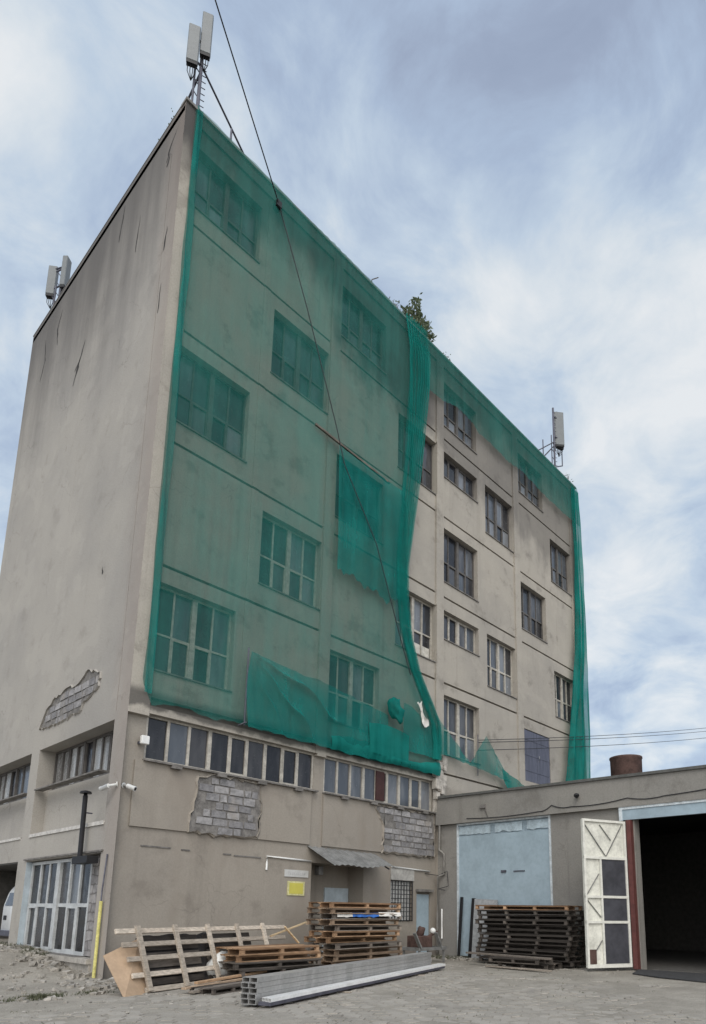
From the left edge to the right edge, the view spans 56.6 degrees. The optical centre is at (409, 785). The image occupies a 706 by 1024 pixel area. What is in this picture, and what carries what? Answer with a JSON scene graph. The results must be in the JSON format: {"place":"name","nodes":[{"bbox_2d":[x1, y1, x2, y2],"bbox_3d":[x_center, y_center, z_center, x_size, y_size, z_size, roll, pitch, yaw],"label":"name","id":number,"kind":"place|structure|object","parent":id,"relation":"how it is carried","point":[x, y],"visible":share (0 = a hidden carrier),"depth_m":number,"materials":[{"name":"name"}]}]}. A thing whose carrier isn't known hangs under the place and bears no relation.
{"place":"outdoors","nodes":[
{"label":"outdoors","id":0,"kind":"place"},
{"bbox_2d":[0,938,705,1023],"bbox_3d":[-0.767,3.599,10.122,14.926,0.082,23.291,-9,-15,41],"label":"paving","id":1,"kind":"structure","parent":0,"point":[323,1009],"depth_m":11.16,"materials":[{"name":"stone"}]},
{"bbox_2d":[0,887,14,936],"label":"white van","id":2,"kind":"object","parent":1,"relation":"on","point":[6,919],"visible":0.13,"depth_m":20.85,"materials":[{"name":"paint"}]},
{"bbox_2d":[103,939,146,996],"bbox_3d":[-5.399,3.521,12.645,0.644,1.060,0.836,-4,-12,23],"label":"hardboard sheet","id":3,"kind":"object","parent":1,"relation":"on","point":[121,969],"visible":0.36,"depth_m":12.50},
{"bbox_2d":[135,934,204,985],"bbox_3d":[-5.051,3.672,13.763,0.147,1.000,1.638,-23,-19,20],"label":"pallet","id":4,"kind":"object","parent":1,"relation":"on","point":[168,963],"visible":0.46,"depth_m":13.67,"materials":[{"name":"brown wood"}]},
{"bbox_2d":[114,923,285,992],"bbox_3d":[-4.311,3.798,14.826,0.567,1.284,5.520,-4,-12,24],"label":"lattice frame","id":5,"kind":"object","parent":1,"relation":"on","point":[143,957],"visible":0.67,"depth_m":13.71,"materials":[{"name":"brown wood"}]},
{"bbox_2d":[145,932,238,986],"bbox_3d":[-4.728,3.803,14.481,0.384,1.048,3.200,-4,-12,24],"label":"dark sheet","id":6,"kind":"object","parent":5,"relation":"hanging from","point":[202,948],"visible":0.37,"depth_m":14.26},
{"bbox_2d":[190,982,241,994],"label":"pallet","id":7,"kind":"object","parent":1,"relation":"on","point":[211,989],"visible":0.66,"depth_m":12.75,"materials":[{"name":"brown wood"}]},
{"bbox_2d":[202,932,250,978],"bbox_3d":[-4.275,3.999,15.411,0.147,1.000,1.638,-23,-19,20],"label":"pallet","id":8,"kind":"object","parent":1,"relation":"on","point":[226,935],"visible":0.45,"depth_m":15.35,"materials":[{"name":"brown wood"}]},
{"bbox_2d":[212,972,273,981],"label":"pallet","id":9,"kind":"object","parent":1,"relation":"on","point":[238,977],"visible":0.16,"depth_m":14.43,"materials":[{"name":"brown wood"}]},
{"bbox_2d":[225,963,322,976],"bbox_3d":[-3.289,4.305,15.311,1.050,0.147,2.407,-9,-14,39],"label":"pallet","id":10,"kind":"object","parent":9,"relation":"on","point":[231,971],"visible":0.5,"depth_m":14.78,"materials":[{"name":"brown wood"}]},
{"bbox_2d":[218,957,321,969],"bbox_3d":[-3.336,4.140,15.251,1.050,0.147,2.407,-10,-15,43],"label":"pallet","id":11,"kind":"object","parent":10,"relation":"on","point":[234,965],"visible":0.7,"depth_m":14.90,"materials":[{"name":"brown wood"}]},
{"bbox_2d":[220,951,320,962],"bbox_3d":[-3.330,4.013,15.383,1.000,0.147,2.404,-9,-15,41],"label":"pallet","id":12,"kind":"object","parent":11,"relation":"on","point":[237,958],"visible":0.62,"depth_m":15.07,"materials":[{"name":"orange wood"}]},
{"bbox_2d":[215,944,319,955],"bbox_3d":[-3.335,3.861,15.390,1.000,0.147,2.404,-8,-14,37],"label":"pallet","id":13,"kind":"object","parent":12,"relation":"on","point":[263,949],"visible":0.98,"depth_m":15.09,"materials":[{"name":"orange wood"}]},
{"bbox_2d":[248,998,261,1004],"bbox_3d":[-1.055,4.357,14.617,0.148,0.084,8.200,-4,-12,22],"label":"steel tube","id":14,"kind":"object","parent":1,"relation":"on","point":[252,1002],"visible":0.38,"depth_m":10.95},
{"bbox_2d":[248,962,430,999],"bbox_3d":[-1.062,4.269,14.626,0.148,0.084,8.200,-4,-12,22],"label":"steel tube","id":15,"kind":"object","parent":14,"relation":"on","point":[265,994],"visible":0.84,"depth_m":13.02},
{"bbox_2d":[250,959,431,993],"bbox_3d":[-1.046,4.187,14.668,0.148,0.084,8.200,-4,-12,22],"label":"steel tube","id":16,"kind":"object","parent":15,"relation":"on","point":[292,984],"visible":0.91,"depth_m":13.13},
{"bbox_2d":[248,956,430,988],"bbox_3d":[-1.062,4.094,14.655,0.148,0.084,8.200,-4,-12,22],"label":"steel tube","id":17,"kind":"object","parent":16,"relation":"on","point":[291,979],"visible":0.88,"depth_m":13.11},
{"bbox_2d":[250,952,431,982],"bbox_3d":[-1.046,4.012,14.695,0.148,0.084,8.200,-4,-12,22],"label":"steel tube","id":18,"kind":"object","parent":17,"relation":"on","point":[265,978],"visible":1,"depth_m":13.21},
{"bbox_2d":[0,96,574,978],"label":"factory building","id":19,"kind":"structure","parent":1,"relation":"on","point":[200,822],"depth_m":20.76,"materials":[{"name":"paint"}]},
{"bbox_2d":[0,763,30,805],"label":"window","id":20,"kind":"structure","parent":19,"relation":"in","point":[13,783],"depth_m":22.40,"materials":[{"name":"glass"}]},
{"bbox_2d":[23,858,92,956],"bbox_3d":[-9.760,3.292,17.829,4.300,2.535,0.285,-9,-15,41],"label":"garage door","id":21,"kind":"structure","parent":19,"relation":"in","point":[59,891],"depth_m":17.75,"materials":[{"name":"white paint"}]},
{"bbox_2d":[45,255,71,308],"bbox_3d":[-15.164,-21.065,27.974,1.330,3.300,0.380,-6,-13,30],"label":"antenna mast","id":22,"kind":"object","parent":19,"relation":"on","point":[52,280],"visible":0.72,"depth_m":28.13,"materials":[{"name":"metal"}]},
{"bbox_2d":[34,730,113,791],"bbox_3d":[-9.519,-0.695,18.609,4.510,1.265,0.565,-9,-15,41],"label":"window","id":23,"kind":"structure","parent":19,"relation":"in","point":[89,759],"depth_m":18.71,"materials":[{"name":"glass"}]},
{"bbox_2d":[71,790,98,864],"bbox_3d":[-8.116,1.020,16.467,0.980,1.900,0.340,-9,-15,41],"label":"flue pipe","id":24,"kind":"object","parent":19,"relation":"attached to","point":[80,859],"visible":1,"depth_m":16.54,"materials":[{"name":"black metal"}]},
{"bbox_2d":[92,854,107,977],"bbox_3d":[-7.347,3.098,15.453,0.076,2.951,0.092,-9,-15,41],"label":"gas pipe","id":25,"kind":"object","parent":19,"relation":"attached to","point":[97,939],"visible":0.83,"depth_m":15.37,"materials":[{"name":"metal"}]},
{"bbox_2d":[142,715,210,769],"bbox_3d":[-6.139,-1.094,17.344,0.245,1.235,1.910,-9,-15,41],"label":"window","id":26,"kind":"structure","parent":19,"relation":"in","point":[174,742],"depth_m":17.41,"materials":[{"name":"glass"}]},
{"bbox_2d":[154,586,227,689],"bbox_3d":[-6.006,-4.043,18.102,0.335,2.495,2.440,-9,-15,41],"label":"window","id":27,"kind":"structure","parent":19,"relation":"in","point":[187,648],"depth_m":18.14,"materials":[{"name":"glass"}]},
{"bbox_2d":[175,369,246,462],"bbox_3d":[-5.932,-11.307,19.509,0.335,2.495,2.440,-9,-15,41],"label":"window","id":28,"kind":"structure","parent":19,"relation":"in","point":[229,438],"depth_m":19.75,"materials":[{"name":"glass"}]},
{"bbox_2d":[186,11,243,152],"bbox_3d":[-6.266,-22.960,21.938,3.458,4.900,1.444,5,-12,-23],"label":"antenna mast","id":29,"kind":"object","parent":19,"relation":"on","point":[195,42],"visible":0.84,"depth_m":21.21,"materials":[{"name":"metal"}]},
{"bbox_2d":[195,172,259,263],"bbox_3d":[-5.860,-18.449,20.893,0.335,2.245,2.440,-9,-15,41],"label":"window","id":30,"kind":"structure","parent":19,"relation":"in","point":[222,200],"depth_m":20.99,"materials":[{"name":"glass"}]},
{"bbox_2d":[208,730,265,779],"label":"window","id":31,"kind":"structure","parent":19,"relation":"in","point":[228,753],"depth_m":18.75,"materials":[{"name":"glass"}]},
{"bbox_2d":[238,647,249,725],"bbox_3d":[-4.761,-2.843,18.776,0.402,2.331,0.064,-9,-15,41],"label":"net pole","id":32,"kind":"object","parent":19,"relation":"attached to","point":[244,722],"visible":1,"depth_m":18.66,"materials":[{"name":"metal"}]},
{"bbox_2d":[247,651,387,763],"bbox_3d":[-2.672,-2.334,20.822,0.197,2.333,6.023,-9,-14,39],"label":"net flap","id":33,"kind":"object","parent":32,"relation":"attached to","point":[287,702],"visible":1,"depth_m":20.12,"materials":[{"name":"fabric"}]},
{"bbox_2d":[276,199,281,209],"bbox_3d":[-4.523,-19.793,22.259,0.240,0.240,0.200,-9,-15,41],"label":"cable bracket","id":34,"kind":"object","parent":19,"relation":"attached to","point":[279,204],"visible":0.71,"depth_m":22.17,"materials":[{"name":"black metal"}]},
{"bbox_2d":[215,0,278,201],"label":"overhead cable","id":35,"kind":"object","parent":34,"relation":"attached to","point":[245,97],"visible":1,"depth_m":19.38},
{"bbox_2d":[280,208,410,674],"bbox_3d":[-2.164,-11.956,23.098,0.192,15.033,6.734,-10,-15,43],"label":"hanging cable","id":36,"kind":"object","parent":34,"relation":"hanging from","point":[339,438],"visible":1,"depth_m":22.77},
{"bbox_2d":[264,743,313,788],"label":"window","id":37,"kind":"structure","parent":19,"relation":"in","point":[283,765],"depth_m":20.10,"materials":[{"name":"glass"}]},
{"bbox_2d":[259,515,320,610],"bbox_3d":[-3.898,-7.179,21.072,0.335,2.485,2.460,-9,-15,41],"label":"window","id":38,"kind":"structure","parent":19,"relation":"in","point":[285,581],"depth_m":21.08,"materials":[{"name":"glass"}]},
{"bbox_2d":[144,105,438,762],"bbox_3d":[-2.732,-10.681,22.540,0.222,19.228,11.738,-9,-15,42],"label":"scaffold net","id":39,"kind":"object","parent":19,"relation":"attached to","point":[199,357],"visible":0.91,"depth_m":21.70,"materials":[{"name":"fabric"}]},
{"bbox_2d":[337,445,407,605],"bbox_3d":[-1.270,-9.183,23.695,0.155,5.101,3.620,-9,-15,41],"label":"patch net","id":40,"kind":"object","parent":39,"relation":"hanging from","point":[385,509],"visible":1,"depth_m":23.59,"materials":[{"name":"fabric"}]},
{"bbox_2d":[331,736,440,775],"bbox_3d":[-0.673,-1.050,22.984,0.121,0.613,5.550,-9,-15,41],"label":"hem net","id":41,"kind":"object","parent":39,"relation":"attached to","point":[340,743],"visible":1,"depth_m":22.75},
{"bbox_2d":[369,723,408,761],"bbox_3d":[-0.712,-1.551,22.985,0.041,1.116,2.050,-9,-15,41],"label":"square net","id":42,"kind":"object","parent":39,"relation":"attached to","point":[389,741],"visible":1,"depth_m":22.96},
{"bbox_2d":[387,697,404,723],"bbox_3d":[-0.525,-2.672,23.212,0.373,0.963,0.794,-9,-15,41],"label":"net bundle","id":43,"kind":"object","parent":39,"relation":"hanging from","point":[396,711],"visible":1,"depth_m":23.11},
{"bbox_2d":[397,313,441,759],"bbox_3d":[0.404,-10.271,25.827,0.251,18.600,2.624,-9,-15,41],"label":"net drape","id":44,"kind":"object","parent":39,"relation":"hanging from","point":[420,687],"visible":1,"depth_m":24.91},
{"bbox_2d":[403,703,440,757],"bbox_3d":[0.469,-2.006,24.463,0.075,1.754,2.150,-9,-15,41],"label":"loose net","id":45,"kind":"object","parent":39,"relation":"attached to","point":[419,734],"visible":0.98,"depth_m":24.28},
{"bbox_2d":[436,713,471,765],"bbox_3d":[1.757,-1.835,25.825,0.096,1.774,2.276,-10,-15,42],"label":"torn net","id":46,"kind":"object","parent":39,"relation":"attached to","point":[449,746],"visible":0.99,"depth_m":25.51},
{"bbox_2d":[270,315,327,414],"bbox_3d":[-3.824,-14.503,22.491,0.335,2.505,2.460,-9,-15,41],"label":"window","id":47,"kind":"structure","parent":19,"relation":"in","point":[278,366],"depth_m":22.17,"materials":[{"name":"glass"}]},
{"bbox_2d":[321,888,347,957],"bbox_3d":[-2.479,4.589,21.605,0.058,2.360,1.040,-9,-15,41],"label":"entrance door","id":48,"kind":"structure","parent":19,"relation":"in","point":[330,894],"depth_m":21.74,"materials":[{"name":"blue paint"}]},
{"bbox_2d":[322,757,363,798],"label":"window","id":49,"kind":"structure","parent":19,"relation":"in","point":[340,777],"depth_m":21.78,"materials":[{"name":"glass"}]},
{"bbox_2d":[329,652,374,711],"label":"window","id":50,"kind":"structure","parent":19,"relation":"in","point":[352,678],"depth_m":22.72,"materials":[{"name":"glass"}]},
{"bbox_2d":[341,293,386,374],"bbox_3d":[-1.857,-17.558,25.286,0.335,2.245,2.460,-9,-15,41],"label":"window","id":51,"kind":"structure","parent":19,"relation":"in","point":[376,348],"depth_m":25.41,"materials":[{"name":"glass"}]},
{"bbox_2d":[363,766,398,804],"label":"window","id":52,"kind":"structure","parent":19,"relation":"in","point":[391,781],"depth_m":23.20,"materials":[{"name":"glass"}]},
{"bbox_2d":[390,880,412,920],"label":"barred window","id":53,"kind":"structure","parent":19,"relation":"in","point":[400,890],"depth_m":23.17,"materials":[{"name":"black metal"}]},
{"bbox_2d":[399,774,430,810],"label":"window","id":54,"kind":"structure","parent":19,"relation":"in","point":[415,793],"depth_m":24.41,"materials":[{"name":"glass"}]},
{"bbox_2d":[395,594,435,662],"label":"window","id":55,"kind":"structure","parent":19,"relation":"in","point":[420,621],"depth_m":25.84,"materials":[{"name":"glass"}]},
{"bbox_2d":[398,419,435,494],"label":"window","id":56,"kind":"structure","parent":19,"relation":"in","point":[425,479],"depth_m":27.16,"materials":[{"name":"glass"}]},
{"bbox_2d":[400,292,436,341],"bbox_3d":[0.392,-20.384,28.617,0.866,2.491,2.349,-9,-15,41],"label":"roof shrub","id":57,"kind":"object","parent":19,"relation":"on","point":[417,319],"visible":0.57,"depth_m":28.55,"materials":[{"name":"green plant"}]},
{"bbox_2d":[416,894,428,952],"bbox_3d":[0.434,5.109,23.824,0.094,2.240,0.720,-9,-15,41],"label":"side door","id":58,"kind":"structure","parent":19,"relation":"in","point":[422,907],"depth_m":23.93,"materials":[{"name":"blue paint"}]},
{"bbox_2d":[444,697,475,761],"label":"window","id":59,"kind":"structure","parent":19,"relation":"in","point":[459,719],"depth_m":27.29,"materials":[{"name":"glass"}]},
{"bbox_2d":[444,390,477,454],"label":"window","id":60,"kind":"structure","parent":19,"relation":"in","point":[455,420],"depth_m":29.89,"materials":[{"name":"glass"}]},
{"bbox_2d":[444,457,477,503],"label":"window","id":61,"kind":"structure","parent":19,"relation":"in","point":[453,474],"depth_m":29.25,"materials":[{"name":"glass"}]},
{"bbox_2d":[444,533,478,602],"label":"window","id":62,"kind":"structure","parent":19,"relation":"in","point":[458,559],"depth_m":28.53,"materials":[{"name":"glass"}]},
{"bbox_2d":[444,614,479,656],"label":"window","id":63,"kind":"structure","parent":19,"relation":"in","point":[456,633],"depth_m":27.90,"materials":[{"name":"glass"}]},
{"bbox_2d":[470,736,510,781],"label":"net peak","id":64,"kind":"structure","parent":19,"relation":"attached to","point":[485,759],"depth_m":27.47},
{"bbox_2d":[485,490,513,552],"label":"window","id":65,"kind":"structure","parent":19,"relation":"in","point":[496,513],"depth_m":31.46,"materials":[{"name":"glass"}]},
{"bbox_2d":[423,334,577,523],"bbox_3d":[5.101,-17.112,32.782,0.343,2.790,13.700,-9,-15,41],"label":"eaves net","id":66,"kind":"object","parent":19,"relation":"attached to","point":[548,476],"visible":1,"depth_m":32.07,"materials":[{"name":"fabric"}]},
{"bbox_2d":[487,637,516,698],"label":"window","id":67,"kind":"structure","parent":19,"relation":"in","point":[499,658],"depth_m":30.03,"materials":[{"name":"glass"}]},
{"bbox_2d":[518,460,543,512],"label":"window","id":68,"kind":"structure","parent":19,"relation":"in","point":[526,487],"depth_m":34.17,"materials":[{"name":"glass"}]},
{"bbox_2d":[521,586,547,643],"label":"window","id":69,"kind":"structure","parent":19,"relation":"in","point":[531,605],"depth_m":32.93,"materials":[{"name":"glass"}]},
{"bbox_2d":[524,729,549,783],"bbox_3d":[6.067,-1.296,31.189,0.153,2.450,2.410,-9,-15,41],"label":"steel door","id":70,"kind":"structure","parent":19,"relation":"in","point":[537,761],"depth_m":31.19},
{"bbox_2d":[539,408,563,466],"bbox_3d":[8.020,-19.982,37.484,0.621,5.250,3.450,-9,-15,41],"label":"antenna mast","id":71,"kind":"object","parent":19,"relation":"on","point":[558,429],"visible":0.87,"depth_m":38.21,"materials":[{"name":"metal"}]},
{"bbox_2d":[550,543,571,596],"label":"window","id":72,"kind":"structure","parent":19,"relation":"in","point":[558,562],"depth_m":35.80,"materials":[{"name":"glass"}]},
{"bbox_2d":[554,674,571,722],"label":"window","id":73,"kind":"structure","parent":19,"relation":"in","point":[563,692],"depth_m":34.36,"materials":[{"name":"glass"}]},
{"bbox_2d":[566,486,590,780],"bbox_3d":[8.772,-8.546,35.086,0.310,17.700,3.000,-9,-15,41],"label":"corner net","id":74,"kind":"object","parent":19,"relation":"hanging from","point":[578,766],"visible":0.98,"depth_m":34.96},
{"bbox_2d":[0,941,652,1023],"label":"weeds","id":75,"kind":"object","parent":1,"relation":"on","point":[35,996],"visible":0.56,"depth_m":12.48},
{"bbox_2d":[309,956,387,965],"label":"pallet","id":76,"kind":"object","parent":1,"relation":"on","point":[329,962],"visible":0.23,"depth_m":17.23,"materials":[{"name":"brown wood"}]},
{"bbox_2d":[309,950,402,961],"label":"pallet","id":77,"kind":"object","parent":76,"relation":"on","point":[336,958],"visible":0.73,"depth_m":17.58,"materials":[{"name":"brown wood"}]},
{"bbox_2d":[310,945,401,954],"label":"pallet","id":78,"kind":"object","parent":77,"relation":"on","point":[352,951],"visible":0.66,"depth_m":17.83,"materials":[{"name":"brown wood"}]},
{"bbox_2d":[309,941,401,949],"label":"pallet","id":79,"kind":"object","parent":78,"relation":"on","point":[350,945],"visible":0.8,"depth_m":17.59,"materials":[{"name":"brown wood"}]},
{"bbox_2d":[304,936,396,942],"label":"pallet","id":80,"kind":"object","parent":79,"relation":"on","point":[319,939],"visible":0.76,"depth_m":17.68,"materials":[{"name":"orange wood"}]},
{"bbox_2d":[309,930,399,936],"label":"pallet","id":81,"kind":"object","parent":80,"relation":"on","point":[352,933],"visible":0.93,"depth_m":17.64,"materials":[{"name":"orange wood"}]},
{"bbox_2d":[310,925,401,930],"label":"pallet","id":82,"kind":"object","parent":81,"relation":"on","point":[354,927],"visible":0.86,"depth_m":17.87,"materials":[{"name":"brown wood"}]},
{"bbox_2d":[306,919,398,924],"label":"pallet","id":83,"kind":"object","parent":82,"relation":"on","point":[352,921],"visible":0.99,"depth_m":17.74,"materials":[{"name":"brown wood"}]},
{"bbox_2d":[308,913,401,919],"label":"pallet","id":84,"kind":"object","parent":83,"relation":"on","point":[327,916],"visible":0.69,"depth_m":17.65,"materials":[{"name":"brown wood"}]},
{"bbox_2d":[307,907,400,913],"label":"pallet","id":85,"kind":"object","parent":84,"relation":"on","point":[347,910],"visible":0.92,"depth_m":17.68,"materials":[{"name":"brown wood"}]},
{"bbox_2d":[309,902,400,908],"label":"pallet","id":86,"kind":"object","parent":85,"relation":"on","point":[351,905],"visible":0.98,"depth_m":17.98,"materials":[{"name":"orange wood"}]},
{"bbox_2d":[258,966,444,1005],"bbox_3d":[-0.772,4.388,14.667,0.240,0.055,8.500,-4,-12,22],"label":"dark profile","id":87,"kind":"object","parent":1,"relation":"on","point":[262,1003],"visible":0.64,"depth_m":12.85,"materials":[{"name":"metal"}]},
{"bbox_2d":[268,964,444,1001],"bbox_3d":[-0.671,4.331,14.685,0.050,0.060,8.550,-4,-12,22],"label":"bright profile","id":88,"kind":"object","parent":87,"relation":"on","point":[284,997],"visible":1,"depth_m":13.15,"materials":[{"name":"metal"}]},
{"bbox_2d":[0,944,705,1022],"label":"rubble","id":89,"kind":"object","parent":1,"relation":"on","point":[54,965],"visible":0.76,"depth_m":14.76,"materials":[{"name":"stone"}]},
{"bbox_2d":[402,926,446,961],"bbox_3d":[0.396,5.124,21.050,0.830,1.156,1.621,-9,-15,41],"label":"scrap trolley","id":90,"kind":"object","parent":1,"relation":"on","point":[419,941],"visible":0.91,"depth_m":20.92,"materials":[{"name":"metal"}]},
{"bbox_2d":[471,899,497,958],"bbox_3d":[2.581,4.948,22.592,0.970,2.030,0.250,-9,-15,41],"label":"leaning board","id":91,"kind":"object","parent":1,"relation":"on","point":[475,937],"visible":0.5,"depth_m":22.74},
{"bbox_2d":[498,961,562,969],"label":"pallet","id":92,"kind":"object","parent":1,"relation":"on","point":[546,966],"visible":0.62,"depth_m":19.03,"materials":[{"name":"brown wood"}]},
{"bbox_2d":[488,956,552,964],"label":"pallet","id":93,"kind":"object","parent":92,"relation":"on","point":[516,960],"visible":0.77,"depth_m":18.94,"materials":[{"name":"brown wood"}]},
{"bbox_2d":[479,956,585,966],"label":"pallet","id":94,"kind":"object","parent":1,"relation":"on","point":[573,963],"visible":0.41,"depth_m":19.53,"materials":[{"name":"brown wood"}]},
{"bbox_2d":[476,951,583,961],"bbox_3d":[3.722,5.351,20.493,3.344,0.147,1.000,-9,-15,41],"label":"pallet","id":95,"kind":"object","parent":94,"relation":"on","point":[568,958],"visible":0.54,"depth_m":19.73,"materials":[{"name":"brown wood"}]},
{"bbox_2d":[476,946,583,956],"bbox_3d":[3.698,5.199,20.490,3.344,0.147,1.000,-9,-15,42],"label":"pallet","id":96,"kind":"object","parent":95,"relation":"on","point":[533,952],"visible":0.86,"depth_m":20.03,"materials":[{"name":"brown wood"}]},
{"bbox_2d":[477,942,584,950],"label":"pallet","id":97,"kind":"object","parent":96,"relation":"on","point":[533,947],"visible":0.78,"depth_m":20.14,"materials":[{"name":"brown wood"}]},
{"bbox_2d":[478,938,585,946],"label":"pallet","id":98,"kind":"object","parent":97,"relation":"on","point":[537,942],"visible":0.82,"depth_m":20.03,"materials":[{"name":"brown wood"}]},
{"bbox_2d":[479,933,584,940],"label":"pallet","id":99,"kind":"object","parent":98,"relation":"on","point":[537,937],"visible":0.81,"depth_m":20.09,"materials":[{"name":"brown wood"}]},
{"bbox_2d":[477,928,584,935],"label":"pallet","id":100,"kind":"object","parent":99,"relation":"on","point":[529,932],"visible":0.92,"depth_m":20.33,"materials":[{"name":"brown wood"}]},
{"bbox_2d":[478,924,584,930],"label":"pallet","id":101,"kind":"object","parent":100,"relation":"on","point":[543,927],"visible":0.82,"depth_m":20.18,"materials":[{"name":"brown wood"}]},
{"bbox_2d":[475,919,582,924],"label":"pallet","id":102,"kind":"object","parent":101,"relation":"on","point":[531,922],"visible":0.98,"depth_m":20.29,"materials":[{"name":"brown wood"}]},
{"bbox_2d":[478,915,583,919],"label":"pallet","id":103,"kind":"object","parent":102,"relation":"on","point":[540,917],"visible":0.89,"depth_m":20.26,"materials":[{"name":"brown wood"}]},
{"bbox_2d":[477,910,583,914],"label":"pallet","id":104,"kind":"object","parent":103,"relation":"on","point":[527,912],"visible":0.98,"depth_m":20.29,"materials":[{"name":"brown wood"}]},
{"bbox_2d":[475,905,582,910],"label":"pallet","id":105,"kind":"object","parent":104,"relation":"on","point":[528,907],"visible":1,"depth_m":20.29,"materials":[{"name":"orange wood"}]},
{"bbox_2d":[435,765,705,973],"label":"garage wing","id":106,"kind":"structure","parent":1,"relation":"on","point":[628,875],"depth_m":22.00,"materials":[{"name":"paint"}]},
{"bbox_2d":[457,815,552,955],"bbox_3d":[3.220,3.561,22.626,3.930,4.780,0.120,-9,-15,41],"label":"blue door","id":107,"kind":"structure","parent":106,"relation":"in","point":[507,861],"depth_m":22.74,"materials":[{"name":"paint"}]},
{"bbox_2d":[609,754,642,775],"bbox_3d":[7.072,-0.351,21.291,1.040,1.130,1.040,-9,-15,41],"label":"roof vent","id":108,"kind":"object","parent":106,"relation":"on","point":[625,764],"visible":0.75,"depth_m":20.93,"materials":[{"name":"metal"}]},
{"bbox_2d":[632,969,705,982],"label":"asphalt apron","id":109,"kind":"object","parent":1,"relation":"on","point":[695,977],"visible":1,"depth_m":17.27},
{"bbox_2d":[0,0,705,777],"label":"sky","id":110,"kind":"structure","parent":0,"point":[535,170],"materials":[{"name":"blue"}]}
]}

